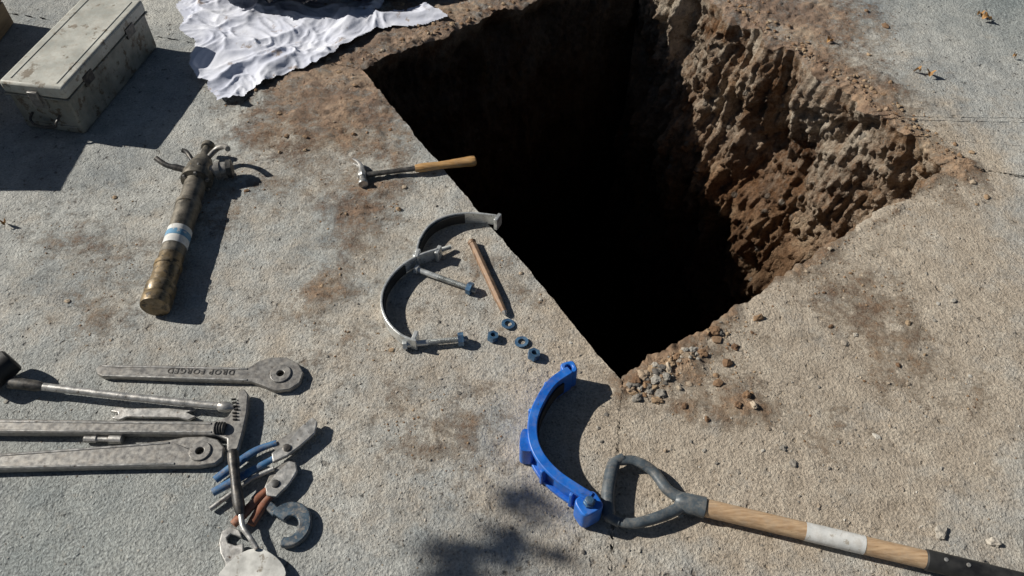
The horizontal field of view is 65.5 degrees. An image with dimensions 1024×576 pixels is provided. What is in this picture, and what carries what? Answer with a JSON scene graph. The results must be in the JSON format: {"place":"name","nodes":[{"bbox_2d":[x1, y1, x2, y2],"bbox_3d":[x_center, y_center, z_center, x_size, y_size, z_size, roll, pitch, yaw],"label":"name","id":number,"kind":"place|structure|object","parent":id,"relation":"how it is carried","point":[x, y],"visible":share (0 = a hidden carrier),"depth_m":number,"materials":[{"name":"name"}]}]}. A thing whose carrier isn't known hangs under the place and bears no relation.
{"place":"outdoors","nodes":[
{"label":"outdoors","id":0,"kind":"place"},
{"bbox_2d":[0,0,1023,575],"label":"ground","id":1,"kind":"structure","parent":0,"point":[952,42],"depth_m":1.97,"materials":[{"name":"concrete"}]},
{"bbox_2d":[0,0,12,40],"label":"wooden crate","id":2,"kind":"object","parent":1,"relation":"on","point":[6,21],"visible":1,"depth_m":2.84,"materials":[{"name":"brown wood"}]},
{"bbox_2d":[0,351,21,387],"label":"rubber mallet","id":3,"kind":"object","parent":1,"relation":"on","point":[10,366],"visible":0.97,"depth_m":1.86,"materials":[{"name":"black rubber"}]},
{"bbox_2d":[0,0,155,132],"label":"metal toolbox","id":4,"kind":"object","parent":1,"relation":"on","point":[77,66],"visible":1,"depth_m":2.49,"materials":[{"name":"metal"}]},
{"bbox_2d":[83,435,123,443],"bbox_3d":[-0.918,0.341,1.790,0.087,0.020,0.020,0,50,0],"label":"socket adapter","id":5,"kind":"object","parent":1,"relation":"on","point":[114,439],"visible":1,"depth_m":1.78,"materials":[{"name":"metal"}]},
{"bbox_2d":[0,436,225,472],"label":"ring wrench","id":6,"kind":"object","parent":1,"relation":"on","point":[179,453],"visible":1,"depth_m":1.75,"materials":[{"name":"metal"}]},
{"bbox_2d":[6,377,233,412],"bbox_3d":[-0.906,0.249,1.844,0.541,0.033,0.029,5,50,4],"label":"breaker bar","id":7,"kind":"object","parent":1,"relation":"on","point":[16,383],"visible":1,"depth_m":1.84,"materials":[{"name":"metal"}]},
{"bbox_2d":[0,390,249,451],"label":"pipe wrench","id":8,"kind":"object","parent":1,"relation":"on","point":[230,429],"visible":1,"depth_m":1.79,"materials":[{"name":"metal"}]},
{"bbox_2d":[111,407,195,420],"bbox_3d":[-0.826,0.290,1.835,0.200,0.008,0.037,0,50,0],"label":"open end spanner","id":9,"kind":"object","parent":1,"relation":"on","point":[182,413],"visible":0.96,"depth_m":1.83,"materials":[{"name":"metal"}]},
{"bbox_2d":[140,140,234,315],"bbox_3d":[-0.932,-0.196,2.200,0.234,0.096,0.632,0,50,0],"label":"hydrant standpipe","id":10,"kind":"object","parent":1,"relation":"on","point":[201,171],"visible":1,"depth_m":2.16,"materials":[{"name":"gold metal"}]},
{"bbox_2d":[96,357,303,392],"bbox_3d":[-0.747,0.207,1.900,0.497,0.017,0.095,0,50,0],"label":"ring wrench","id":11,"kind":"object","parent":1,"relation":"on","point":[263,373],"visible":1,"depth_m":1.90,"materials":[{"name":"metal"}]},
{"bbox_2d":[219,527,243,565],"bbox_3d":[-0.563,0.557,1.610,0.047,0.011,0.159,-14,51,-11],"label":"adjustable wrench","id":12,"kind":"object","parent":1,"relation":"on","point":[229,552],"visible":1,"depth_m":1.63,"materials":[{"name":"metal"}]},
{"bbox_2d":[208,466,274,511],"bbox_3d":[-0.582,0.426,1.711,0.152,0.021,0.023,-30,56,-23],"label":"steel rod","id":13,"kind":"object","parent":1,"relation":"on","point":[224,498],"visible":0.92,"depth_m":1.72,"materials":[{"name":"silver metal"}]},
{"bbox_2d":[219,449,285,575],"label":"trowel","id":14,"kind":"object","parent":1,"relation":"on","point":[256,560],"visible":1,"depth_m":1.61,"materials":[{"name":"metal"}]},
{"bbox_2d":[230,459,297,526],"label":"slip joint pliers","id":15,"kind":"object","parent":1,"relation":"on","point":[280,478],"visible":0.98,"depth_m":1.69,"materials":[{"name":"metal"}]},
{"bbox_2d":[211,418,317,495],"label":"slip joint pliers","id":16,"kind":"object","parent":1,"relation":"on","point":[286,446],"visible":0.87,"depth_m":1.76,"materials":[{"name":"metal"}]},
{"bbox_2d":[251,492,311,548],"bbox_3d":[-0.478,0.474,1.678,0.084,0.014,0.157,-31,57,-23],"label":"hook spanner","id":17,"kind":"object","parent":1,"relation":"on","point":[298,511],"visible":0.98,"depth_m":1.67,"materials":[{"name":"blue metal"}]},
{"bbox_2d":[176,0,447,99],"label":"crumpled cloth","id":18,"kind":"object","parent":1,"relation":"on","point":[242,47],"visible":1,"depth_m":2.83,"materials":[{"name":"white fabric"}]},
{"bbox_2d":[266,0,361,3],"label":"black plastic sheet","id":19,"kind":"object","parent":1,"relation":"on","point":[303,1],"visible":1,"depth_m":2.85,"materials":[{"name":"black plastic"}]},
{"bbox_2d":[352,156,476,187],"bbox_3d":[-0.289,-0.367,2.376,0.365,0.029,0.112,-9,51,-7],"label":"claw hammer","id":20,"kind":"object","parent":1,"relation":"on","point":[467,161],"visible":1,"depth_m":2.36,"materials":[{"name":"wood"}]},
{"bbox_2d":[380,245,468,349],"bbox_3d":[-0.239,0.033,2.037,0.193,0.043,0.321,-12,51,-10],"label":"pipe repair clamp","id":21,"kind":"object","parent":1,"relation":"on","point":[395,276],"visible":1,"depth_m":2.00,"materials":[{"name":"grey metal"}]},
{"bbox_2d":[413,264,476,294],"bbox_3d":[-0.176,-0.022,2.090,0.179,0.034,0.029,19,53,15],"label":"hex bolt","id":22,"kind":"object","parent":1,"relation":"on","point":[469,287],"visible":1,"depth_m":2.09,"materials":[{"name":"silver metal"}]},
{"bbox_2d":[412,212,501,264],"bbox_3d":[-0.165,-0.157,2.191,0.280,0.040,0.098,-26,55,-20],"label":"pipe repair clamp","id":23,"kind":"object","parent":1,"relation":"on","point":[435,226],"visible":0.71,"depth_m":2.21,"materials":[{"name":"grey metal"}]},
{"bbox_2d":[468,239,506,314],"bbox_3d":[-0.064,-0.030,2.101,0.025,0.024,0.274,-16,52,-13],"label":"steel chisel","id":24,"kind":"object","parent":1,"relation":"on","point":[487,275],"visible":1,"depth_m":2.09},
{"bbox_2d":[487,330,497,342],"bbox_3d":[-0.048,0.121,1.976,0.027,0.021,0.030,0,50,0],"label":"hex nut","id":25,"kind":"object","parent":1,"relation":"on","point":[492,336],"visible":1,"depth_m":1.97,"materials":[{"name":"blue metal"}]},
{"bbox_2d":[14,0,989,471],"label":"soil clods","id":26,"kind":"object","parent":1,"relation":"on","point":[670,360],"visible":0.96,"depth_m":2.08,"materials":[{"name":"brown soil"}]},
{"bbox_2d":[501,319,514,328],"bbox_3d":[-0.010,0.090,2.008,0.034,0.007,0.034,0,50,0],"label":"washer","id":27,"kind":"object","parent":1,"relation":"on","point":[508,320],"visible":1,"depth_m":2.01,"materials":[{"name":"blue metal"}]},
{"bbox_2d":[0,10,1016,225],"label":"dry leaves","id":28,"kind":"object","parent":1,"relation":"on","point":[985,15],"visible":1,"depth_m":2.79,"materials":[{"name":"brown plant"}]},
{"bbox_2d":[515,336,527,346],"bbox_3d":[0.024,0.133,1.972,0.034,0.006,0.034,0,50,0],"label":"washer","id":29,"kind":"object","parent":1,"relation":"on","point":[517,339],"visible":1,"depth_m":1.97,"materials":[{"name":"blue metal"}]},
{"bbox_2d":[528,348,539,361],"bbox_3d":[0.053,0.162,1.941,0.030,0.023,0.033,0,50,0],"label":"hex nut","id":30,"kind":"object","parent":1,"relation":"on","point":[533,354],"visible":1,"depth_m":1.94,"materials":[{"name":"blue metal"}]},
{"bbox_2d":[519,361,602,527],"bbox_3d":[0.092,0.336,1.753,0.156,0.082,0.381,-5,50,-4],"label":"pipe coupling half","id":31,"kind":"object","parent":1,"relation":"on","point":[586,504],"visible":1,"depth_m":1.72,"materials":[{"name":"blue metal"}]},
{"bbox_2d":[363,0,940,378],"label":"excavated pit","id":32,"kind":"object","parent":1,"relation":"in","point":[644,178],"visible":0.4,"depth_m":3.30,"materials":[{"name":"soil"}]},
{"bbox_2d":[601,453,1023,575],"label":"shovel","id":33,"kind":"object","parent":1,"relation":"on","point":[928,560],"visible":1,"depth_m":1.63,"materials":[{"name":"ash wood"},{"name":"dark grey plastic"},{"name":"black painted steel"}]},
{"bbox_2d":[0,3,1023,575],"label":"gravel","id":34,"kind":"structure","parent":0,"point":[938,529],"depth_m":1.85,"materials":[{"name":"grey gravel"}]}
]}

